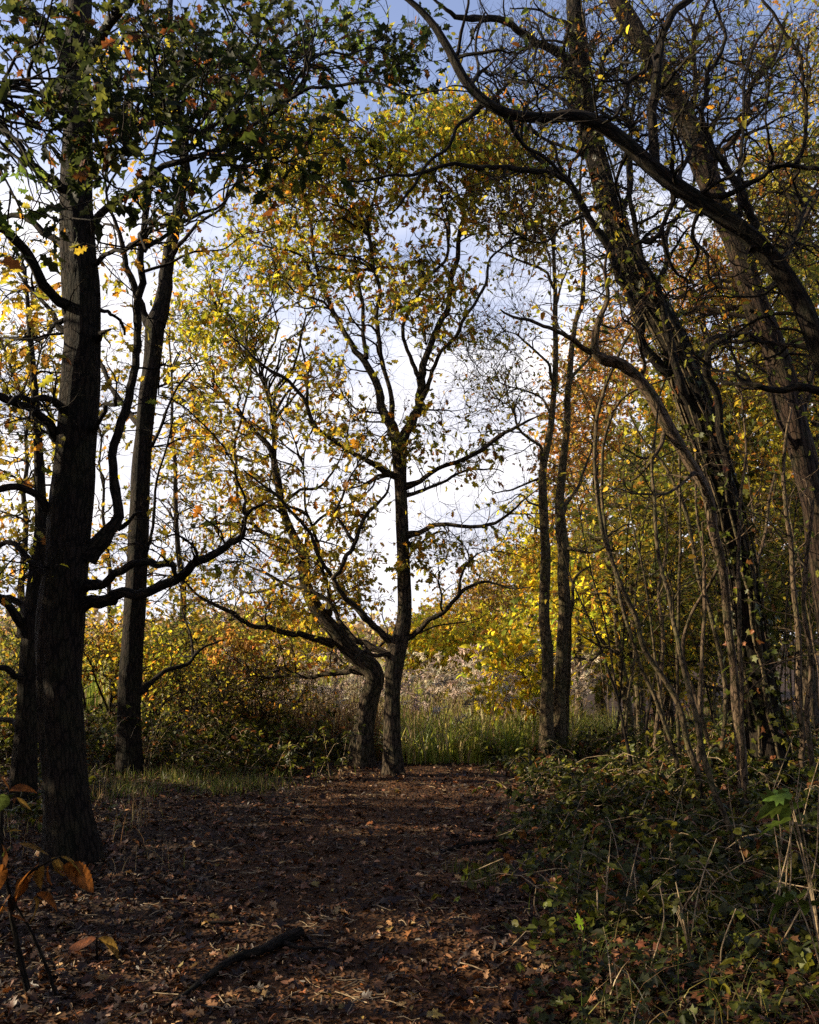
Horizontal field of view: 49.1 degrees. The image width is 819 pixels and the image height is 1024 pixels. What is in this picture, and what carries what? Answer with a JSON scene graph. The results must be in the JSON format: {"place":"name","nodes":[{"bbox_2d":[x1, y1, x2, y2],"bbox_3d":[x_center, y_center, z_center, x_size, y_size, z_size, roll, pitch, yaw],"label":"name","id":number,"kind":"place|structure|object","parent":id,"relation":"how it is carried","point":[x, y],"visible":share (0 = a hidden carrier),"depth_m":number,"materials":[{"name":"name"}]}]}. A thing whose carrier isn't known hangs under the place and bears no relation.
{"place":"outdoors","nodes":[
{"label":"outdoors","id":0,"kind":"place"},
{"bbox_2d":[0,691,382,776],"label":"bramble bank","id":1,"kind":"structure","parent":0,"point":[246,745],"depth_m":11.64,"materials":[{"name":"green plant"}]},
{"bbox_2d":[20,766,542,1023],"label":"path","id":2,"kind":"structure","parent":0,"point":[267,978],"depth_m":5.20,"materials":[{"name":"soil"}]},
{"bbox_2d":[0,757,816,1023],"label":"twig litter","id":3,"kind":"object","parent":2,"relation":"on","point":[313,925],"visible":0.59,"depth_m":5.38,"materials":[{"name":"wood"}]},
{"bbox_2d":[431,852,516,887],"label":"grass tuft","id":4,"kind":"object","parent":2,"relation":"on","point":[480,876],"visible":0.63,"depth_m":6.27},
{"bbox_2d":[0,638,818,1023],"bbox_3d":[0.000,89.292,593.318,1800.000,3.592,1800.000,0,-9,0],"label":"ground","id":5,"kind":"structure","parent":0,"point":[144,908],"depth_m":6.37,"materials":[{"name":"plant"}]},
{"bbox_2d":[0,290,63,701],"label":"maple tree","id":6,"kind":"object","parent":5,"relation":"on","point":[25,520],"visible":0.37,"depth_m":20.19,"materials":[{"name":"yellow plant"}]},
{"bbox_2d":[0,617,91,745],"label":"hawthorn bush","id":7,"kind":"object","parent":5,"relation":"on","point":[7,683],"visible":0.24,"depth_m":11.34,"materials":[{"name":"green plant"}]},
{"bbox_2d":[0,777,93,999],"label":"chestnut sapling","id":8,"kind":"object","parent":5,"relation":"on","point":[77,874],"visible":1,"depth_m":4.10,"materials":[{"name":"orange plant"}]},
{"bbox_2d":[0,200,100,814],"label":"oak tree","id":9,"kind":"object","parent":5,"relation":"on","point":[24,765],"visible":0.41,"depth_m":8.54,"materials":[{"name":"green plant"}]},
{"bbox_2d":[0,736,128,838],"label":"bramble edge","id":10,"kind":"object","parent":5,"relation":"on","point":[35,806],"visible":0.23,"depth_m":7.50,"materials":[{"name":"green plant"}]},
{"bbox_2d":[0,765,171,874],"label":"dry grass","id":11,"kind":"structure","parent":5,"relation":"on","point":[10,818],"depth_m":7.66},
{"bbox_2d":[69,936,118,959],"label":"chestnut sapling","id":12,"kind":"object","parent":5,"relation":"on","point":[109,943],"visible":0.98,"depth_m":4.68,"materials":[{"name":"orange plant"}]},
{"bbox_2d":[44,324,150,715],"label":"maple tree","id":13,"kind":"object","parent":5,"relation":"on","point":[107,427],"visible":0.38,"depth_m":20.95,"materials":[{"name":"yellow plant"}]},
{"bbox_2d":[0,590,232,752],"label":"hawthorn bush","id":14,"kind":"object","parent":5,"relation":"on","point":[108,652],"visible":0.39,"depth_m":13.47,"materials":[{"name":"yellow plant"}]},
{"bbox_2d":[99,623,263,755],"bbox_3d":[-3.195,2.530,12.607,2.362,2.019,2.301,-5,-10,30],"label":"hawthorn bush","id":15,"kind":"object","parent":5,"relation":"on","point":[189,686],"visible":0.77,"depth_m":12.44,"materials":[{"name":"green plant"}]},
{"bbox_2d":[144,607,243,724],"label":"willow bush","id":16,"kind":"object","parent":5,"relation":"on","point":[150,635],"visible":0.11,"depth_m":21.29,"materials":[{"name":"yellow plant"}]},
{"bbox_2d":[44,0,346,775],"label":"oak tree","id":17,"kind":"object","parent":5,"relation":"on","point":[132,689],"visible":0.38,"depth_m":11.40,"materials":[{"name":"green plant"}]},
{"bbox_2d":[118,275,275,717],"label":"oak tree","id":18,"kind":"object","parent":5,"relation":"on","point":[172,480],"visible":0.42,"depth_m":19.53,"materials":[{"name":"yellow plant"}]},
{"bbox_2d":[88,760,355,802],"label":"grass verge","id":19,"kind":"object","parent":5,"relation":"on","point":[228,778],"depth_m":10.21,"materials":[{"name":"plant"}]},
{"bbox_2d":[143,581,322,725],"bbox_3d":[-3.013,2.562,14.356,3.357,3.043,2.944,0,-9,0],"label":"hawthorn bush","id":20,"kind":"object","parent":5,"relation":"on","point":[181,630],"visible":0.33,"depth_m":14.24,"materials":[{"name":"yellow plant"}]},
{"bbox_2d":[0,0,474,870],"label":"oak tree","id":21,"kind":"object","parent":5,"relation":"on","point":[72,546],"visible":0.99,"depth_m":6.59,"materials":[{"name":"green plant"}]},
{"bbox_2d":[0,619,485,724],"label":"reeds","id":22,"kind":"object","parent":5,"relation":"on","point":[88,693],"visible":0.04,"depth_m":22.63,"materials":[{"name":"plant"}]},
{"bbox_2d":[124,199,396,768],"bbox_3d":[-2.128,-0.666,13.101,4.236,8.699,4.222,0,-9,0],"label":"oak tree","id":23,"kind":"object","parent":5,"relation":"on","point":[368,667],"visible":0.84,"depth_m":12.63,"materials":[{"name":"yellow plant"}]},
{"bbox_2d":[177,641,355,758],"bbox_3d":[-2.167,2.766,13.115,2.134,1.875,2.340,6,-10,-34],"label":"hawthorn bush","id":24,"kind":"object","parent":5,"relation":"on","point":[255,695],"visible":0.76,"depth_m":12.82,"materials":[{"name":"green plant"}]},
{"bbox_2d":[210,608,378,696],"bbox_3d":[-2.902,3.595,20.526,4.049,3.206,3.512,6,-11,-36],"label":"willow bush","id":25,"kind":"object","parent":5,"relation":"on","point":[310,644],"visible":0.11,"depth_m":20.29,"materials":[{"name":"yellow plant"}]},
{"bbox_2d":[191,638,423,761],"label":"dry reeds","id":26,"kind":"object","parent":5,"relation":"on","point":[339,722],"visible":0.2,"depth_m":14.19,"materials":[{"name":"plant"}]},
{"bbox_2d":[208,59,590,776],"bbox_3d":[-0.050,-1.628,11.886,5.445,10.188,3.709,0,-9,0],"label":"maple tree","id":27,"kind":"object","parent":5,"relation":"on","point":[356,219],"visible":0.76,"depth_m":11.64,"materials":[{"name":"yellow plant"}]},
{"bbox_2d":[194,639,604,761],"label":"plumed reeds","id":28,"kind":"object","parent":5,"relation":"on","point":[450,684],"visible":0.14,"depth_m":16.55,"materials":[{"name":"plant"}]},
{"bbox_2d":[0,750,818,1023],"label":"fallen leaves","id":29,"kind":"object","parent":5,"relation":"on","point":[51,1001],"depth_m":5.15,"materials":[{"name":"plant"}]},
{"bbox_2d":[0,551,818,659],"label":"distant woodland","id":30,"kind":"object","parent":5,"relation":"on","point":[360,626],"visible":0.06,"depth_m":93.82,"materials":[{"name":"yellow plant"}]},
{"bbox_2d":[359,590,524,715],"bbox_3d":[0.936,3.396,19.670,3.589,3.384,3.499,6,-10,-35],"label":"willow bush","id":31,"kind":"object","parent":5,"relation":"on","point":[425,640],"visible":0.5,"depth_m":19.47,"materials":[{"name":"yellow plant"}]},
{"bbox_2d":[393,550,540,666],"bbox_3d":[1.476,3.414,24.730,4.238,4.849,4.870,0,-9,0],"label":"willow bush","id":32,"kind":"object","parent":5,"relation":"on","point":[461,606],"visible":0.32,"depth_m":24.18,"materials":[{"name":"yellow plant"}]},
{"bbox_2d":[376,644,608,764],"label":"green reeds","id":33,"kind":"object","parent":5,"relation":"on","point":[437,742],"visible":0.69,"depth_m":12.77,"materials":[{"name":"plant"}]},
{"bbox_2d":[414,126,591,761],"bbox_3d":[1.215,-1.571,12.317,2.642,10.074,3.884,-3,-9,20],"label":"alder tree","id":34,"kind":"object","parent":5,"relation":"on","point":[546,727],"visible":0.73,"depth_m":12.26,"materials":[{"name":"brown plant"}]},
{"bbox_2d":[455,618,581,728],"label":"bush","id":35,"kind":"object","parent":5,"relation":"on","point":[509,645],"visible":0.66,"depth_m":13.55,"materials":[{"name":"yellow plant"}]},
{"bbox_2d":[469,526,588,702],"bbox_3d":[4.048,3.231,29.532,5.242,6.610,6.516,-2,-9,11],"label":"willow bush","id":36,"kind":"object","parent":5,"relation":"on","point":[528,626],"visible":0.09,"depth_m":29.32,"materials":[{"name":"yellow plant"}]},
{"bbox_2d":[479,443,625,658],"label":"oak tree","id":37,"kind":"object","parent":5,"relation":"on","point":[532,556],"visible":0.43,"depth_m":23.78,"materials":[{"name":"yellow plant"}]},
{"bbox_2d":[523,545,615,721],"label":"maple tree","id":38,"kind":"object","parent":5,"relation":"on","point":[579,639],"visible":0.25,"depth_m":16.72,"materials":[{"name":"yellow plant"}]},
{"bbox_2d":[512,160,633,761],"bbox_3d":[2.653,-1.013,13.537,1.878,9.329,2.628,-8,-12,43],"label":"alder tree","id":39,"kind":"object","parent":5,"relation":"on","point":[560,689],"visible":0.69,"depth_m":12.69,"materials":[{"name":"brown plant"}]},
{"bbox_2d":[340,0,807,792],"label":"willow tree","id":40,"kind":"object","parent":5,"relation":"on","point":[766,728],"visible":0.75,"depth_m":8.32,"materials":[{"name":"brown plant"}]},
{"bbox_2d":[515,391,638,725],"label":"sapling","id":41,"kind":"object","parent":5,"relation":"on","point":[575,443],"visible":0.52,"depth_m":14.71,"materials":[{"name":"brown plant"}]},
{"bbox_2d":[566,567,588,758],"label":"sapling","id":42,"kind":"object","parent":5,"relation":"on","point":[569,658],"visible":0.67,"depth_m":12.36,"materials":[{"name":"brown plant"}]},
{"bbox_2d":[509,430,664,775],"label":"sapling","id":43,"kind":"object","parent":5,"relation":"on","point":[617,698],"visible":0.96,"depth_m":9.56,"materials":[{"name":"brown plant"}]},
{"bbox_2d":[524,279,659,724],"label":"oak tree","id":44,"kind":"object","parent":5,"relation":"on","point":[614,446],"visible":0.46,"depth_m":20.92,"materials":[{"name":"orange plant"}]},
{"bbox_2d":[500,467,694,758],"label":"sapling","id":45,"kind":"object","parent":5,"relation":"on","point":[610,649],"visible":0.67,"depth_m":11.29,"materials":[{"name":"brown plant"}]},
{"bbox_2d":[386,0,818,432],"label":"oak tree","id":46,"kind":"object","parent":5,"relation":"on","point":[764,251],"visible":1,"depth_m":5.87,"materials":[{"name":"brown plant"}]},
{"bbox_2d":[550,417,656,699],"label":"birch tree","id":47,"kind":"object","parent":5,"relation":"on","point":[604,496],"visible":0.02,"depth_m":33.98,"materials":[{"name":"yellow plant"}]},
{"bbox_2d":[569,702,639,756],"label":"green reeds","id":48,"kind":"object","parent":5,"relation":"on","point":[590,723],"visible":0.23,"depth_m":13.34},
{"bbox_2d":[505,455,709,737],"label":"maple tree","id":49,"kind":"object","parent":5,"relation":"on","point":[647,527],"visible":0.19,"depth_m":17.59,"materials":[{"name":"yellow plant"}]},
{"bbox_2d":[549,507,665,737],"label":"maple tree","id":50,"kind":"object","parent":5,"relation":"on","point":[610,573],"visible":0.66,"depth_m":14.43,"materials":[{"name":"yellow plant"}]},
{"bbox_2d":[541,510,698,759],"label":"sapling","id":51,"kind":"object","parent":5,"relation":"on","point":[623,511],"visible":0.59,"depth_m":11.28,"materials":[{"name":"brown plant"}]},
{"bbox_2d":[500,230,748,798],"bbox_3d":[1.609,0.040,7.137,1.505,4.819,2.205,-5,-10,30],"label":"hawthorn tree","id":52,"kind":"object","parent":5,"relation":"on","point":[638,379],"visible":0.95,"depth_m":7.38,"materials":[{"name":"brown plant"}]},
{"bbox_2d":[549,368,699,787],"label":"sapling","id":53,"kind":"object","parent":5,"relation":"on","point":[652,691],"visible":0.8,"depth_m":8.16,"materials":[{"name":"brown plant"}]},
{"bbox_2d":[549,422,700,755],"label":"sapling","id":54,"kind":"object","parent":5,"relation":"on","point":[625,718],"visible":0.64,"depth_m":11.09,"materials":[{"name":"brown plant"}]},
{"bbox_2d":[431,714,818,972],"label":"bramble thicket","id":55,"kind":"object","parent":5,"relation":"on","point":[661,786],"visible":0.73,"depth_m":6.60,"materials":[{"name":"green plant"}]},
{"bbox_2d":[604,395,659,749],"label":"sapling","id":56,"kind":"object","parent":5,"relation":"on","point":[625,584],"visible":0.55,"depth_m":12.03,"materials":[{"name":"brown plant"}]},
{"bbox_2d":[547,373,717,778],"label":"sapling","id":57,"kind":"object","parent":5,"relation":"on","point":[650,618],"visible":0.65,"depth_m":9.19,"materials":[{"name":"brown plant"}]},
{"bbox_2d":[571,407,699,704],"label":"maple tree","id":58,"kind":"object","parent":5,"relation":"on","point":[606,461],"visible":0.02,"depth_m":27.67,"materials":[{"name":"orange plant"}]},
{"bbox_2d":[585,487,685,746],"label":"sapling","id":59,"kind":"object","parent":5,"relation":"on","point":[628,582],"visible":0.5,"depth_m":13.82,"materials":[{"name":"brown plant"}]},
{"bbox_2d":[589,521,682,749],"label":"maple tree","id":60,"kind":"object","parent":5,"relation":"on","point":[636,686],"visible":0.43,"depth_m":15.01,"materials":[{"name":"yellow plant"}]},
{"bbox_2d":[540,251,742,806],"bbox_3d":[1.842,0.029,7.660,1.503,5.118,1.716,0,-9,0],"label":"sapling","id":61,"kind":"object","parent":5,"relation":"on","point":[676,700],"visible":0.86,"depth_m":7.55,"materials":[{"name":"brown plant"}]},
{"bbox_2d":[567,444,736,763],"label":"sapling","id":62,"kind":"object","parent":5,"relation":"on","point":[657,719],"visible":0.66,"depth_m":10.42,"materials":[{"name":"brown plant"}]},
{"bbox_2d":[488,775,818,1023],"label":"ivy cover","id":63,"kind":"object","parent":5,"relation":"on","point":[701,966],"visible":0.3,"depth_m":4.17,"materials":[{"name":"green plant"}]},
{"bbox_2d":[591,493,726,762],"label":"sapling","id":64,"kind":"object","parent":5,"relation":"on","point":[649,705],"visible":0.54,"depth_m":10.57,"materials":[{"name":"brown plant"}]},
{"bbox_2d":[602,492,717,706],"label":"sapling","id":65,"kind":"object","parent":5,"relation":"on","point":[711,597],"visible":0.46,"depth_m":11.39,"materials":[{"name":"brown plant"}]},
{"bbox_2d":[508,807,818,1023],"bbox_3d":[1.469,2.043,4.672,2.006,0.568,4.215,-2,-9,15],"label":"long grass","id":66,"kind":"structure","parent":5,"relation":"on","point":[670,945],"depth_m":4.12,"materials":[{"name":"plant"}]},
{"bbox_2d":[573,279,764,875],"bbox_3d":[1.780,0.391,6.215,1.091,4.168,1.992,-5,-10,30],"label":"sapling","id":67,"kind":"object","parent":5,"relation":"on","point":[711,783],"visible":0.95,"depth_m":6.30,"materials":[{"name":"brown plant"}]},
{"bbox_2d":[572,549,777,730],"bbox_3d":[5.832,2.541,19.663,4.670,4.781,4.240,0,-9,0],"label":"hazel bush","id":68,"kind":"object","parent":5,"relation":"on","point":[598,698],"visible":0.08,"depth_m":19.42,"materials":[{"name":"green plant"}]},
{"bbox_2d":[534,786,818,1023],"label":"dry grass","id":69,"kind":"structure","parent":5,"relation":"on","point":[617,996],"depth_m":4.02,"materials":[{"name":"plant"}]},
{"bbox_2d":[627,400,727,778],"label":"sapling","id":70,"kind":"object","parent":5,"relation":"on","point":[722,668],"visible":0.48,"depth_m":8.93,"materials":[{"name":"brown plant"}]},
{"bbox_2d":[666,882,695,968],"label":"nettle plant","id":71,"kind":"object","parent":5,"relation":"on","point":[676,906],"visible":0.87,"depth_m":4.06,"materials":[{"name":"green plant"}]},
{"bbox_2d":[551,0,818,633],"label":"willow tree","id":72,"kind":"object","parent":5,"relation":"on","point":[800,443],"visible":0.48,"depth_m":9.90,"materials":[{"name":"brown plant"}]},
{"bbox_2d":[657,496,726,747],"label":"sapling","id":73,"kind":"object","parent":5,"relation":"on","point":[686,620],"visible":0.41,"depth_m":11.48,"materials":[{"name":"brown plant"}]},
{"bbox_2d":[622,424,764,750],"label":"sapling","id":74,"kind":"object","parent":5,"relation":"on","point":[713,711],"visible":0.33,"depth_m":12.86,"materials":[{"name":"brown plant"}]},
{"bbox_2d":[580,698,814,756],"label":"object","id":75,"kind":"object","parent":5,"relation":"on","point":[794,707],"visible":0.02,"depth_m":22.17,"materials":[{"name":"plant"}]},
{"bbox_2d":[598,329,803,733],"bbox_3d":[5.875,0.190,17.076,4.826,8.134,5.215,0,-9,0],"label":"willow tree","id":76,"kind":"object","parent":5,"relation":"on","point":[643,402],"visible":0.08,"depth_m":16.41,"materials":[{"name":"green plant"}]},
{"bbox_2d":[585,818,818,1023],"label":"bramble sprays","id":77,"kind":"object","parent":5,"relation":"on","point":[796,959],"visible":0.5,"depth_m":4.14,"materials":[{"name":"green plant"}]},
{"bbox_2d":[588,459,815,772],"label":"sapling","id":78,"kind":"object","parent":5,"relation":"on","point":[695,606],"visible":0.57,"depth_m":8.42,"materials":[{"name":"brown plant"}]},
{"bbox_2d":[606,409,799,779],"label":"sapling","id":79,"kind":"object","parent":5,"relation":"on","point":[678,626],"visible":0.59,"depth_m":8.62,"materials":[{"name":"brown plant"}]},
{"bbox_2d":[645,219,763,712],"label":"oak tree","id":80,"kind":"object","parent":5,"relation":"on","point":[672,283],"visible":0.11,"depth_m":22.50,"materials":[{"name":"yellow plant"}]},
{"bbox_2d":[606,352,802,630],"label":"oak tree","id":81,"kind":"object","parent":5,"relation":"on","point":[690,481],"visible":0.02,"depth_m":25.97,"materials":[{"name":"yellow plant"}]},
{"bbox_2d":[594,482,818,727],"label":"hawthorn tree","id":82,"kind":"object","parent":5,"relation":"on","point":[779,603],"visible":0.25,"depth_m":11.97,"materials":[{"name":"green plant"}]},
{"bbox_2d":[632,577,784,751],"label":"sapling","id":83,"kind":"object","parent":5,"relation":"on","point":[716,675],"visible":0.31,"depth_m":11.13,"materials":[{"name":"brown plant"}]},
{"bbox_2d":[668,440,750,716],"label":"sapling","id":84,"kind":"object","parent":5,"relation":"on","point":[703,688],"visible":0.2,"depth_m":11.74,"materials":[{"name":"brown plant"}]},
{"bbox_2d":[624,353,799,740],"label":"sapling","id":85,"kind":"object","parent":5,"relation":"on","point":[700,535],"visible":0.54,"depth_m":8.92,"materials":[{"name":"brown plant"}]},
{"bbox_2d":[630,382,803,798],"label":"sapling","id":86,"kind":"object","parent":5,"relation":"on","point":[701,669],"visible":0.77,"depth_m":7.81,"materials":[{"name":"brown plant"}]},
{"bbox_2d":[649,330,818,822],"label":"sapling","id":87,"kind":"object","parent":5,"relation":"on","point":[741,678],"visible":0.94,"depth_m":6.95,"materials":[{"name":"brown plant"}]},
{"bbox_2d":[676,447,798,647],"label":"sapling","id":88,"kind":"object","parent":5,"relation":"on","point":[753,528],"visible":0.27,"depth_m":10.27,"materials":[{"name":"brown plant"}]},
{"bbox_2d":[670,357,818,781],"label":"sapling","id":89,"kind":"object","parent":5,"relation":"on","point":[799,711],"visible":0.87,"depth_m":7.95,"materials":[{"name":"brown plant"}]},
{"bbox_2d":[676,425,818,722],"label":"sapling","id":90,"kind":"object","parent":5,"relation":"on","point":[762,546],"visible":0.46,"depth_m":8.90,"materials":[{"name":"brown plant"}]},
{"bbox_2d":[703,428,807,737],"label":"sapling","id":91,"kind":"object","parent":5,"relation":"on","point":[782,577],"visible":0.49,"depth_m":10.43,"materials":[{"name":"brown plant"}]},
{"bbox_2d":[695,437,818,807],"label":"sapling","id":92,"kind":"object","parent":5,"relation":"on","point":[804,621],"visible":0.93,"depth_m":6.96,"materials":[{"name":"brown plant"}]},
{"bbox_2d":[696,391,818,677],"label":"sapling","id":93,"kind":"object","parent":5,"relation":"on","point":[794,547],"visible":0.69,"depth_m":9.30,"materials":[{"name":"brown plant"}]},
{"bbox_2d":[703,428,817,748],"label":"sapling","id":94,"kind":"object","parent":5,"relation":"on","point":[810,620],"visible":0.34,"depth_m":10.17,"materials":[{"name":"brown plant"}]},
{"bbox_2d":[719,439,802,717],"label":"sapling","id":95,"kind":"object","parent":5,"relation":"on","point":[770,591],"visible":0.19,"depth_m":11.73,"materials":[{"name":"brown plant"}]},
{"bbox_2d":[706,122,818,736],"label":"willow tree","id":96,"kind":"object","parent":5,"relation":"on","point":[775,440],"visible":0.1,"depth_m":15.17,"materials":[{"name":"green plant"}]},
{"bbox_2d":[724,0,818,698],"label":"poplar tree","id":97,"kind":"object","parent":5,"relation":"on","point":[816,96],"visible":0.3,"depth_m":27.74,"materials":[{"name":"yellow plant"}]},
{"bbox_2d":[734,77,818,604],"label":"alder tree","id":98,"kind":"object","parent":5,"relation":"on","point":[815,281],"visible":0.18,"depth_m":13.17,"materials":[{"name":"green plant"}]},
{"bbox_2d":[744,466,818,688],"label":"sapling","id":99,"kind":"object","parent":5,"relation":"on","point":[797,577],"visible":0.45,"depth_m":9.57,"materials":[{"name":"brown plant"}]},
{"bbox_2d":[756,786,818,937],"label":"broadleaf weed","id":100,"kind":"object","parent":5,"relation":"on","point":[778,802],"visible":0.98,"depth_m":3.79,"materials":[{"name":"green plant"}]},
{"bbox_2d":[762,418,818,687],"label":"sapling","id":101,"kind":"object","parent":5,"relation":"on","point":[785,625],"visible":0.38,"depth_m":10.71,"materials":[{"name":"brown plant"}]},
{"bbox_2d":[769,884,818,962],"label":"broadleaf weed","id":102,"kind":"object","parent":5,"relation":"on","point":[778,901],"visible":1,"depth_m":3.46,"materials":[{"name":"green plant"}]},
{"bbox_2d":[772,790,818,960],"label":"dry stalk","id":103,"kind":"object","parent":5,"relation":"on","point":[790,927],"visible":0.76,"depth_m":4.10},
{"bbox_2d":[0,0,818,640],"label":"sky","id":104,"kind":"structure","parent":0,"point":[397,8],"materials":[{"name":"white"}]},
{"bbox_2d":[633,701,802,750],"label":"woodland grass","id":105,"kind":"structure","parent":0,"point":[687,715],"depth_m":19.71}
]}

